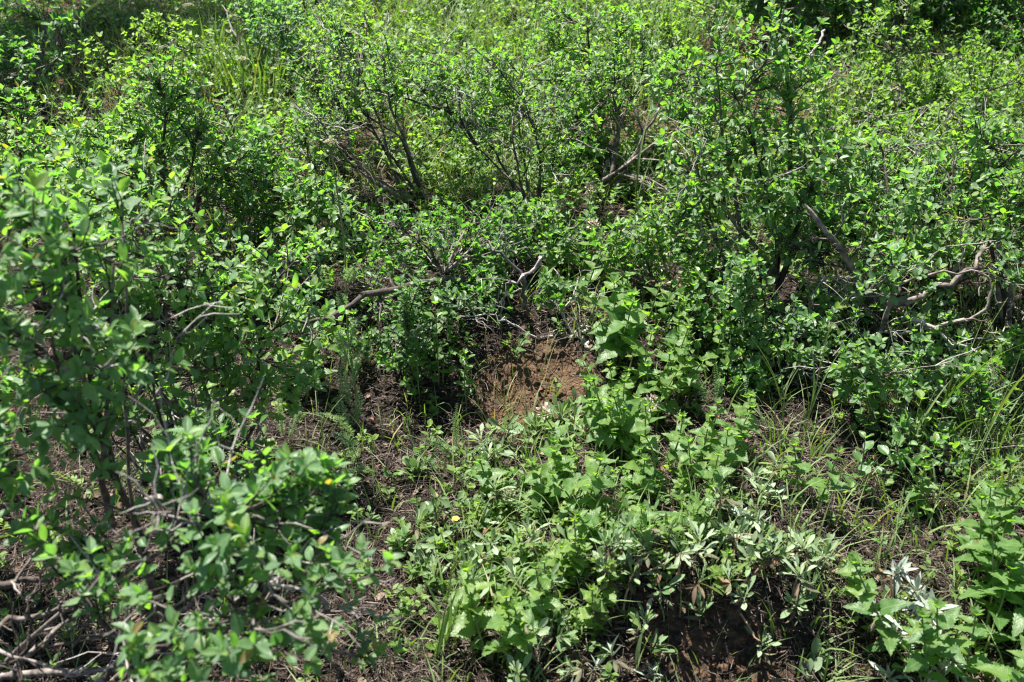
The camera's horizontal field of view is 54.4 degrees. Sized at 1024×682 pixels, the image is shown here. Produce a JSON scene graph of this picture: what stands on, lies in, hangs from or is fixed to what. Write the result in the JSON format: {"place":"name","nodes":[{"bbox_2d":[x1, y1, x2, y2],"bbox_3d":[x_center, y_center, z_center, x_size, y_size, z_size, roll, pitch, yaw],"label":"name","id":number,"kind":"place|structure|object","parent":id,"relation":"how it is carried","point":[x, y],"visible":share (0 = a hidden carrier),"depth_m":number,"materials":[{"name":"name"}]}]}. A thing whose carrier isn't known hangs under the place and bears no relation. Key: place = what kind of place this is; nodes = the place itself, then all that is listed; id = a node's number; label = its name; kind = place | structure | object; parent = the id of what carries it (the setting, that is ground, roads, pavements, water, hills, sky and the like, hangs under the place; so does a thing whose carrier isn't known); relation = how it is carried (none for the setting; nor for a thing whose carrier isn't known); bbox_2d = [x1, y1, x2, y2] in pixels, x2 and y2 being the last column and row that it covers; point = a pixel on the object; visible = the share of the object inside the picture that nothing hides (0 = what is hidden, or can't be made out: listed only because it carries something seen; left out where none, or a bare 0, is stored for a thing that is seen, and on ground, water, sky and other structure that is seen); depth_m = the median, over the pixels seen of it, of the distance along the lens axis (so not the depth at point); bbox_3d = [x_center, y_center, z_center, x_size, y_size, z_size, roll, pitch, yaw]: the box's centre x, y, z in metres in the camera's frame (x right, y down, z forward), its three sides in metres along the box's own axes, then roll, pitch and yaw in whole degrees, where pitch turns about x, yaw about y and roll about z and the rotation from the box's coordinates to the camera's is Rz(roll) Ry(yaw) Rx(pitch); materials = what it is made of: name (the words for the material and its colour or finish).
{"place":"outdoors","nodes":[
{"label":"outdoors","id":0,"kind":"place"},
{"bbox_2d":[0,0,1023,681],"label":"ground","id":1,"kind":"structure","parent":0,"point":[734,624],"depth_m":2.09,"materials":[{"name":"brown soil"}]},
{"bbox_2d":[0,309,36,420],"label":"leafy shrub","id":2,"kind":"object","parent":1,"relation":"on","point":[9,383],"visible":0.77,"depth_m":1.50,"materials":[{"name":"green plant"}]},
{"bbox_2d":[0,0,89,111],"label":"leafy shrub","id":3,"kind":"object","parent":1,"relation":"on","point":[21,48],"visible":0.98,"depth_m":3.29,"materials":[{"name":"green plant"}]},
{"bbox_2d":[0,81,136,310],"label":"leafy shrub","id":4,"kind":"object","parent":1,"relation":"on","point":[21,138],"visible":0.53,"depth_m":2.18,"materials":[{"name":"green plant"}]},
{"bbox_2d":[0,151,232,681],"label":"leafy shrub","id":5,"kind":"object","parent":1,"relation":"on","point":[64,390],"visible":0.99,"depth_m":1.19,"materials":[{"name":"green plant"}]},
{"bbox_2d":[66,9,224,105],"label":"leafy shrub","id":6,"kind":"object","parent":1,"relation":"on","point":[157,33],"visible":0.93,"depth_m":3.21,"materials":[{"name":"green plant"}]},
{"bbox_2d":[36,45,292,285],"bbox_3d":[-0.794,-0.387,2.364,0.548,0.602,0.431,0,28,0],"label":"leafy shrub","id":7,"kind":"object","parent":1,"relation":"on","point":[215,167],"visible":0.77,"depth_m":2.31,"materials":[{"name":"green plant"}]},
{"bbox_2d":[40,349,292,523],"bbox_3d":[-0.527,0.227,1.670,0.384,0.413,0.272,14,31,24],"label":"leafy shrub","id":8,"kind":"object","parent":1,"relation":"on","point":[182,408],"visible":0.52,"depth_m":1.65,"materials":[{"name":"green plant"}]},
{"bbox_2d":[43,132,349,470],"bbox_3d":[-0.549,-0.042,1.837,0.548,0.678,0.419,-11,30,-20],"label":"leafy shrub","id":9,"kind":"object","parent":1,"relation":"on","point":[204,340],"visible":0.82,"depth_m":1.73,"materials":[{"name":"green plant"}]},
{"bbox_2d":[156,2,243,68],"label":"grass tuft","id":10,"kind":"object","parent":1,"relation":"on","point":[221,31],"visible":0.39,"depth_m":3.64,"materials":[{"name":"green plant"}]},
{"bbox_2d":[0,377,407,681],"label":"leafy shrub","id":11,"kind":"object","parent":1,"relation":"on","point":[91,557],"visible":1,"depth_m":1.13,"materials":[{"name":"green plant"}]},
{"bbox_2d":[0,526,83,681],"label":"dead branch","id":12,"kind":"object","parent":11,"relation":"in","point":[17,662],"visible":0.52,"depth_m":1.26,"materials":[{"name":"brown wood"}]},
{"bbox_2d":[0,612,125,681],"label":"dead branch","id":13,"kind":"object","parent":11,"relation":"on","point":[11,655],"visible":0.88,"depth_m":1.23,"materials":[{"name":"wood"}]},
{"bbox_2d":[0,502,194,681],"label":"dead branch","id":14,"kind":"object","parent":11,"relation":"on","point":[11,674],"visible":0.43,"depth_m":1.30,"materials":[{"name":"wood"}]},
{"bbox_2d":[0,559,181,650],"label":"dead branch","id":15,"kind":"object","parent":14,"relation":"on","point":[7,618],"visible":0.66,"depth_m":1.28,"materials":[{"name":"wood"}]},
{"bbox_2d":[0,454,202,604],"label":"dead branch","id":16,"kind":"object","parent":11,"relation":"on","point":[17,580],"visible":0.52,"depth_m":1.29,"materials":[{"name":"grey wood"}]},
{"bbox_2d":[145,409,276,485],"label":"toothed herb","id":17,"kind":"object","parent":1,"relation":"on","point":[259,442],"visible":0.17,"depth_m":1.89,"materials":[{"name":"green plant"}]},
{"bbox_2d":[182,19,305,104],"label":"grass tuft","id":18,"kind":"object","parent":1,"relation":"on","point":[223,63],"visible":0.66,"depth_m":3.34,"materials":[{"name":"green plant"}]},
{"bbox_2d":[212,0,343,69],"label":"leafy shrub","id":19,"kind":"object","parent":1,"relation":"on","point":[276,11],"visible":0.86,"depth_m":3.41,"materials":[{"name":"green plant"}]},
{"bbox_2d":[222,114,366,345],"bbox_3d":[-0.535,-0.244,2.323,0.390,0.440,0.672,0,28,0],"label":"leafy shrub","id":20,"kind":"object","parent":1,"relation":"on","point":[325,209],"visible":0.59,"depth_m":2.35,"materials":[{"name":"green plant"}]},
{"bbox_2d":[265,308,360,384],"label":"toothed herb","id":21,"kind":"object","parent":1,"relation":"on","point":[308,349],"visible":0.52,"depth_m":2.18,"materials":[{"name":"green plant"}]},
{"bbox_2d":[270,0,381,146],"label":"leafy shrub","id":22,"kind":"object","parent":1,"relation":"on","point":[306,36],"visible":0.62,"depth_m":2.93,"materials":[{"name":"green plant"}]},
{"bbox_2d":[312,137,364,461],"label":"yarrow plant","id":23,"kind":"object","parent":1,"relation":"on","point":[341,418],"visible":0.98,"depth_m":2.03,"materials":[{"name":"green plant"}]},
{"bbox_2d":[270,0,511,220],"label":"leafy shrub","id":24,"kind":"object","parent":1,"relation":"on","point":[318,129],"visible":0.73,"depth_m":2.68,"materials":[{"name":"green plant"}]},
{"bbox_2d":[407,486,450,537],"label":"buckwheat plant","id":25,"kind":"object","parent":1,"relation":"on","point":[423,509],"visible":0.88,"depth_m":1.80,"materials":[{"name":"green plant"}]},
{"bbox_2d":[384,525,478,594],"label":"buckwheat plant","id":26,"kind":"object","parent":1,"relation":"on","point":[418,550],"visible":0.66,"depth_m":1.73,"materials":[{"name":"green plant"}]},
{"bbox_2d":[323,182,548,387],"bbox_3d":[-0.177,-0.169,2.241,0.531,0.371,0.521,0,28,0],"label":"leafy shrub","id":27,"kind":"object","parent":1,"relation":"on","point":[403,331],"visible":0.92,"depth_m":2.24,"materials":[{"name":"green plant"}]},
{"bbox_2d":[275,262,468,323],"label":"dead branch","id":28,"kind":"object","parent":27,"relation":"on","point":[380,293],"visible":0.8,"depth_m":2.05,"materials":[{"name":"wood"}]},
{"bbox_2d":[421,553,458,663],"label":"grass stalk","id":29,"kind":"object","parent":1,"relation":"on","point":[442,632],"depth_m":1.52,"materials":[{"name":"green plant"}]},
{"bbox_2d":[384,0,512,48],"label":"grass tuft","id":30,"kind":"object","parent":1,"relation":"on","point":[433,13],"visible":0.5,"depth_m":3.86,"materials":[{"name":"green plant"}]},
{"bbox_2d":[436,559,527,668],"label":"toothed herb","id":31,"kind":"object","parent":1,"relation":"on","point":[502,622],"visible":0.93,"depth_m":1.54,"materials":[{"name":"green plant"}]},
{"bbox_2d":[452,491,519,559],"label":"yellow flower","id":32,"kind":"object","parent":1,"relation":"on","point":[481,496],"visible":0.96,"depth_m":1.78,"materials":[{"name":"green plant"}]},
{"bbox_2d":[439,535,539,646],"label":"buckwheat plant","id":33,"kind":"object","parent":1,"relation":"on","point":[515,561],"visible":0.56,"depth_m":1.67,"materials":[{"name":"green plant"}]},
{"bbox_2d":[465,414,522,468],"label":"buckwheat plant","id":34,"kind":"object","parent":1,"relation":"on","point":[515,431],"visible":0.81,"depth_m":2.00,"materials":[{"name":"green plant"}]},
{"bbox_2d":[385,20,608,216],"bbox_3d":[-0.042,-0.564,2.644,0.589,0.514,0.498,0,28,0],"label":"leafy shrub","id":35,"kind":"object","parent":1,"relation":"on","point":[501,79],"visible":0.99,"depth_m":2.61,"materials":[{"name":"green plant"}]},
{"bbox_2d":[458,506,550,561],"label":"buckwheat plant","id":36,"kind":"object","parent":1,"relation":"on","point":[507,527],"visible":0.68,"depth_m":1.75,"materials":[{"name":"green plant"}]},
{"bbox_2d":[0,0,1023,681],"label":"dry twig litter","id":37,"kind":"object","parent":1,"relation":"on","point":[404,510],"visible":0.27,"depth_m":1.91,"materials":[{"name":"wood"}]},
{"bbox_2d":[0,0,1023,681],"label":"fine grass","id":38,"kind":"structure","parent":1,"relation":"on","point":[120,14],"depth_m":2.53,"materials":[{"name":"green plant"}]},
{"bbox_2d":[0,0,1023,681],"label":"weeds","id":39,"kind":"object","parent":1,"relation":"on","point":[536,506],"visible":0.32,"depth_m":2.68,"materials":[{"name":"green plant"}]},
{"bbox_2d":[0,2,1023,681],"bbox_3d":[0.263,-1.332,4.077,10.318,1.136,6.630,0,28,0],"label":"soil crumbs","id":40,"kind":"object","parent":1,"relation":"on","point":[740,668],"visible":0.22,"depth_m":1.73,"materials":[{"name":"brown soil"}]},
{"bbox_2d":[483,625,587,681],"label":"buckwheat plant","id":41,"kind":"object","parent":1,"relation":"on","point":[518,675],"visible":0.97,"depth_m":1.53,"materials":[{"name":"green plant"}]},
{"bbox_2d":[484,471,586,527],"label":"buckwheat plant","id":42,"kind":"object","parent":1,"relation":"on","point":[495,485],"visible":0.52,"depth_m":1.84,"materials":[{"name":"green plant"}]},
{"bbox_2d":[448,194,623,311],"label":"leafy shrub","id":43,"kind":"object","parent":1,"relation":"on","point":[551,286],"visible":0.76,"depth_m":2.33,"materials":[{"name":"green plant"}]},
{"bbox_2d":[507,555,565,662],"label":"toothed herb","id":44,"kind":"object","parent":1,"relation":"on","point":[544,582],"visible":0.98,"depth_m":1.57,"materials":[{"name":"green plant"}]},
{"bbox_2d":[510,165,568,248],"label":"toothed herb","id":45,"kind":"object","parent":1,"relation":"on","point":[553,202],"visible":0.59,"depth_m":2.52,"materials":[{"name":"green plant"}]},
{"bbox_2d":[502,525,587,608],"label":"buckwheat plant","id":46,"kind":"object","parent":1,"relation":"on","point":[510,565],"visible":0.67,"depth_m":1.65,"materials":[{"name":"green plant"}]},
{"bbox_2d":[505,532,591,577],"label":"toothed herb","id":47,"kind":"object","parent":1,"relation":"on","point":[555,554],"visible":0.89,"depth_m":1.65,"materials":[{"name":"green plant"}]},
{"bbox_2d":[515,387,593,449],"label":"buckwheat plant","id":48,"kind":"object","parent":1,"relation":"on","point":[565,407],"visible":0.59,"depth_m":2.06,"materials":[{"name":"green plant"}]},
{"bbox_2d":[524,595,595,667],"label":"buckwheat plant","id":49,"kind":"object","parent":1,"relation":"on","point":[550,624],"visible":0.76,"depth_m":1.58,"materials":[{"name":"green plant"}]},
{"bbox_2d":[521,434,617,510],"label":"toothed herb","id":50,"kind":"object","parent":1,"relation":"on","point":[595,482],"visible":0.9,"depth_m":1.80,"materials":[{"name":"green plant"}]},
{"bbox_2d":[533,208,626,312],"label":"toothed herb","id":51,"kind":"object","parent":1,"relation":"on","point":[594,274],"visible":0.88,"depth_m":2.32,"materials":[{"name":"green plant"}]},
{"bbox_2d":[517,0,660,146],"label":"leafy shrub","id":52,"kind":"object","parent":1,"relation":"on","point":[551,68],"visible":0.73,"depth_m":2.97,"materials":[{"name":"green plant"}]},
{"bbox_2d":[557,514,623,622],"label":"toothed herb","id":53,"kind":"object","parent":1,"relation":"on","point":[609,592],"visible":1,"depth_m":1.59,"materials":[{"name":"green plant"}]},
{"bbox_2d":[536,375,659,455],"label":"toothed herb","id":54,"kind":"object","parent":1,"relation":"on","point":[592,423],"visible":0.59,"depth_m":1.92,"materials":[{"name":"green plant"}]},
{"bbox_2d":[587,273,654,367],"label":"toothed herb","id":55,"kind":"object","parent":1,"relation":"on","point":[627,322],"visible":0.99,"depth_m":2.09,"materials":[{"name":"green plant"}]},
{"bbox_2d":[581,633,662,681],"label":"sage plant","id":56,"kind":"object","parent":1,"relation":"on","point":[600,660],"visible":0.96,"depth_m":1.57,"materials":[{"name":"green plant"}]},
{"bbox_2d":[585,525,676,671],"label":"buckwheat plant","id":57,"kind":"object","parent":1,"relation":"on","point":[635,619],"visible":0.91,"depth_m":1.60,"materials":[{"name":"green plant"}]},
{"bbox_2d":[547,442,717,544],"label":"toothed herb","id":58,"kind":"object","parent":1,"relation":"on","point":[639,520],"visible":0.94,"depth_m":1.70,"materials":[{"name":"green plant"}]},
{"bbox_2d":[589,510,679,584],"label":"buckwheat plant","id":59,"kind":"object","parent":1,"relation":"on","point":[623,519],"visible":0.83,"depth_m":1.60,"materials":[{"name":"green plant"}]},
{"bbox_2d":[582,348,692,464],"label":"toothed herb","id":60,"kind":"object","parent":1,"relation":"on","point":[634,429],"visible":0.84,"depth_m":1.86,"materials":[{"name":"green plant"}]},
{"bbox_2d":[602,344,693,425],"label":"toothed herb","id":61,"kind":"object","parent":1,"relation":"on","point":[666,381],"visible":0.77,"depth_m":2.02,"materials":[{"name":"green plant"}]},
{"bbox_2d":[589,305,708,399],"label":"toothed herb","id":62,"kind":"object","parent":1,"relation":"on","point":[642,368],"visible":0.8,"depth_m":2.06,"materials":[{"name":"green plant"}]},
{"bbox_2d":[607,254,696,334],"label":"toothed herb","id":63,"kind":"object","parent":1,"relation":"on","point":[662,311],"visible":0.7,"depth_m":2.20,"materials":[{"name":"green plant"}]},
{"bbox_2d":[545,18,761,227],"bbox_3d":[0.420,-0.621,2.772,0.473,0.486,0.632,-15,31,-26],"label":"leafy shrub","id":64,"kind":"object","parent":1,"relation":"on","point":[595,71],"visible":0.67,"depth_m":2.81,"materials":[{"name":"green plant"}]},
{"bbox_2d":[616,521,717,640],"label":"buckwheat plant","id":65,"kind":"object","parent":1,"relation":"on","point":[680,557],"visible":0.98,"depth_m":1.61,"materials":[{"name":"green plant"}]},
{"bbox_2d":[603,0,736,80],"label":"leafy shrub","id":66,"kind":"object","parent":1,"relation":"on","point":[667,26],"visible":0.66,"depth_m":3.47,"materials":[{"name":"green plant"}]},
{"bbox_2d":[586,182,776,354],"bbox_3d":[0.377,-0.172,2.260,0.333,0.376,0.437,-24,37,-38],"label":"leafy shrub","id":67,"kind":"object","parent":1,"relation":"on","point":[641,248],"visible":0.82,"depth_m":2.24,"materials":[{"name":"green plant"}]},
{"bbox_2d":[644,474,743,548],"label":"buckwheat plant","id":68,"kind":"object","parent":1,"relation":"on","point":[716,503],"visible":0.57,"depth_m":1.70,"materials":[{"name":"green plant"}]},
{"bbox_2d":[662,312,730,402],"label":"toothed herb","id":69,"kind":"object","parent":1,"relation":"on","point":[672,335],"visible":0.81,"depth_m":2.10,"materials":[{"name":"green plant"}]},
{"bbox_2d":[660,515,738,593],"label":"toothed herb","id":70,"kind":"object","parent":1,"relation":"on","point":[726,559],"visible":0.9,"depth_m":1.62,"materials":[{"name":"green plant"}]},
{"bbox_2d":[675,390,759,501],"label":"toothed herb","id":71,"kind":"object","parent":1,"relation":"on","point":[730,438],"visible":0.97,"depth_m":1.83,"materials":[{"name":"green plant"}]},
{"bbox_2d":[684,517,794,668],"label":"buckwheat plant","id":72,"kind":"object","parent":1,"relation":"on","point":[750,551],"visible":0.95,"depth_m":1.63,"materials":[{"name":"green plant"}]},
{"bbox_2d":[640,0,871,324],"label":"leafy shrub","id":73,"kind":"object","parent":1,"relation":"on","point":[775,60],"visible":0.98,"depth_m":2.22,"materials":[{"name":"green plant"}]},
{"bbox_2d":[706,492,818,571],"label":"buckwheat plant","id":74,"kind":"object","parent":1,"relation":"on","point":[809,539],"visible":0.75,"depth_m":1.69,"materials":[{"name":"green plant"}]},
{"bbox_2d":[737,450,790,509],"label":"buckwheat plant","id":75,"kind":"object","parent":1,"relation":"on","point":[756,474],"visible":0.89,"depth_m":1.81,"materials":[{"name":"green plant"}]},
{"bbox_2d":[715,301,875,400],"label":"leafy shrub","id":76,"kind":"object","parent":1,"relation":"on","point":[755,384],"visible":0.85,"depth_m":2.11,"materials":[{"name":"green plant"}]},
{"bbox_2d":[749,515,848,583],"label":"buckwheat plant","id":77,"kind":"object","parent":1,"relation":"on","point":[827,549],"visible":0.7,"depth_m":1.67,"materials":[{"name":"green plant"}]},
{"bbox_2d":[752,376,849,466],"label":"grass tuft","id":78,"kind":"object","parent":1,"relation":"on","point":[812,451],"visible":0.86,"depth_m":1.99,"materials":[{"name":"green plant"}]},
{"bbox_2d":[706,0,899,63],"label":"leafy shrub","id":79,"kind":"object","parent":1,"relation":"on","point":[806,8],"visible":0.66,"depth_m":3.62,"materials":[{"name":"green plant"}]},
{"bbox_2d":[776,555,829,624],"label":"buckwheat plant","id":80,"kind":"object","parent":1,"relation":"on","point":[797,603],"visible":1,"depth_m":1.62,"materials":[{"name":"green plant"}]},
{"bbox_2d":[773,439,850,516],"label":"toothed herb","id":81,"kind":"object","parent":1,"relation":"on","point":[800,466],"visible":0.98,"depth_m":1.81,"materials":[{"name":"green plant"}]},
{"bbox_2d":[833,550,877,615],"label":"toothed herb","id":82,"kind":"object","parent":1,"relation":"on","point":[854,588],"visible":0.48,"depth_m":1.64,"materials":[{"name":"green plant"}]},
{"bbox_2d":[694,102,1023,414],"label":"leafy shrub","id":83,"kind":"object","parent":1,"relation":"on","point":[933,236],"visible":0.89,"depth_m":2.18,"materials":[{"name":"green plant"}]},
{"bbox_2d":[904,226,1019,305],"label":"dead branch","id":84,"kind":"object","parent":83,"relation":"attached to","point":[913,299],"visible":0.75,"depth_m":2.11,"materials":[{"name":"wood"}]},
{"bbox_2d":[843,430,874,495],"bbox_3d":[0.666,0.239,1.896,0.050,0.161,0.049,0,28,0],"label":"shrub sprout","id":85,"kind":"object","parent":1,"relation":"on","point":[864,468],"visible":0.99,"depth_m":1.90,"materials":[{"name":"green plant"}]},
{"bbox_2d":[785,313,1023,481],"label":"leafy shrub","id":86,"kind":"object","parent":1,"relation":"on","point":[936,439],"visible":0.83,"depth_m":2.00,"materials":[{"name":"green plant"}]},
{"bbox_2d":[796,88,1023,204],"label":"leafy shrub","id":87,"kind":"object","parent":1,"relation":"on","point":[919,137],"visible":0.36,"depth_m":2.71,"materials":[{"name":"green plant"}]},
{"bbox_2d":[867,555,958,651],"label":"sage plant","id":88,"kind":"object","parent":1,"relation":"on","point":[921,601],"visible":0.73,"depth_m":1.62,"materials":[{"name":"grey plant"}]},
{"bbox_2d":[806,0,1023,133],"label":"leafy shrub","id":89,"kind":"object","parent":1,"relation":"on","point":[938,87],"visible":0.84,"depth_m":3.08,"materials":[{"name":"green plant"}]},
{"bbox_2d":[869,617,969,681],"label":"sage plant","id":90,"kind":"object","parent":1,"relation":"on","point":[943,666],"visible":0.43,"depth_m":1.60,"materials":[{"name":"green plant"}]},
{"bbox_2d":[901,451,940,521],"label":"toothed herb","id":91,"kind":"object","parent":1,"relation":"on","point":[928,485],"visible":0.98,"depth_m":1.86,"materials":[{"name":"green plant"}]},
{"bbox_2d":[829,316,1022,459],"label":"grass tuft","id":92,"kind":"object","parent":1,"relation":"on","point":[958,426],"visible":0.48,"depth_m":2.02,"materials":[{"name":"green plant"}]},
{"bbox_2d":[838,507,1023,681],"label":"toothed herb","id":93,"kind":"object","parent":1,"relation":"on","point":[943,621],"visible":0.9,"depth_m":1.58,"materials":[{"name":"green plant"}]},
{"bbox_2d":[846,0,1023,60],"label":"leafy shrub","id":94,"kind":"object","parent":1,"relation":"on","point":[990,11],"visible":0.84,"depth_m":3.72,"materials":[{"name":"green plant"}]},
{"bbox_2d":[898,559,1023,681],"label":"toothed herb","id":95,"kind":"object","parent":1,"relation":"on","point":[916,661],"visible":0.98,"depth_m":1.55,"materials":[{"name":"green plant"}]},
{"bbox_2d":[917,85,1023,380],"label":"leafy shrub","id":96,"kind":"object","parent":1,"relation":"on","point":[1003,220],"visible":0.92,"depth_m":2.17,"materials":[{"name":"green plant"}]},
{"bbox_2d":[928,345,1023,485],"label":"grass tuft","id":97,"kind":"object","parent":1,"relation":"on","point":[1007,426],"visible":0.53,"depth_m":2.01,"materials":[{"name":"green plant"}]},
{"bbox_2d":[948,483,1023,609],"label":"toothed herb","id":98,"kind":"object","parent":1,"relation":"on","point":[1006,510],"visible":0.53,"depth_m":1.72,"materials":[{"name":"green plant"}]},
{"bbox_2d":[952,453,1023,606],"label":"toothed herb","id":99,"kind":"object","parent":1,"relation":"on","point":[992,501],"visible":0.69,"depth_m":1.70,"materials":[{"name":"green plant"}]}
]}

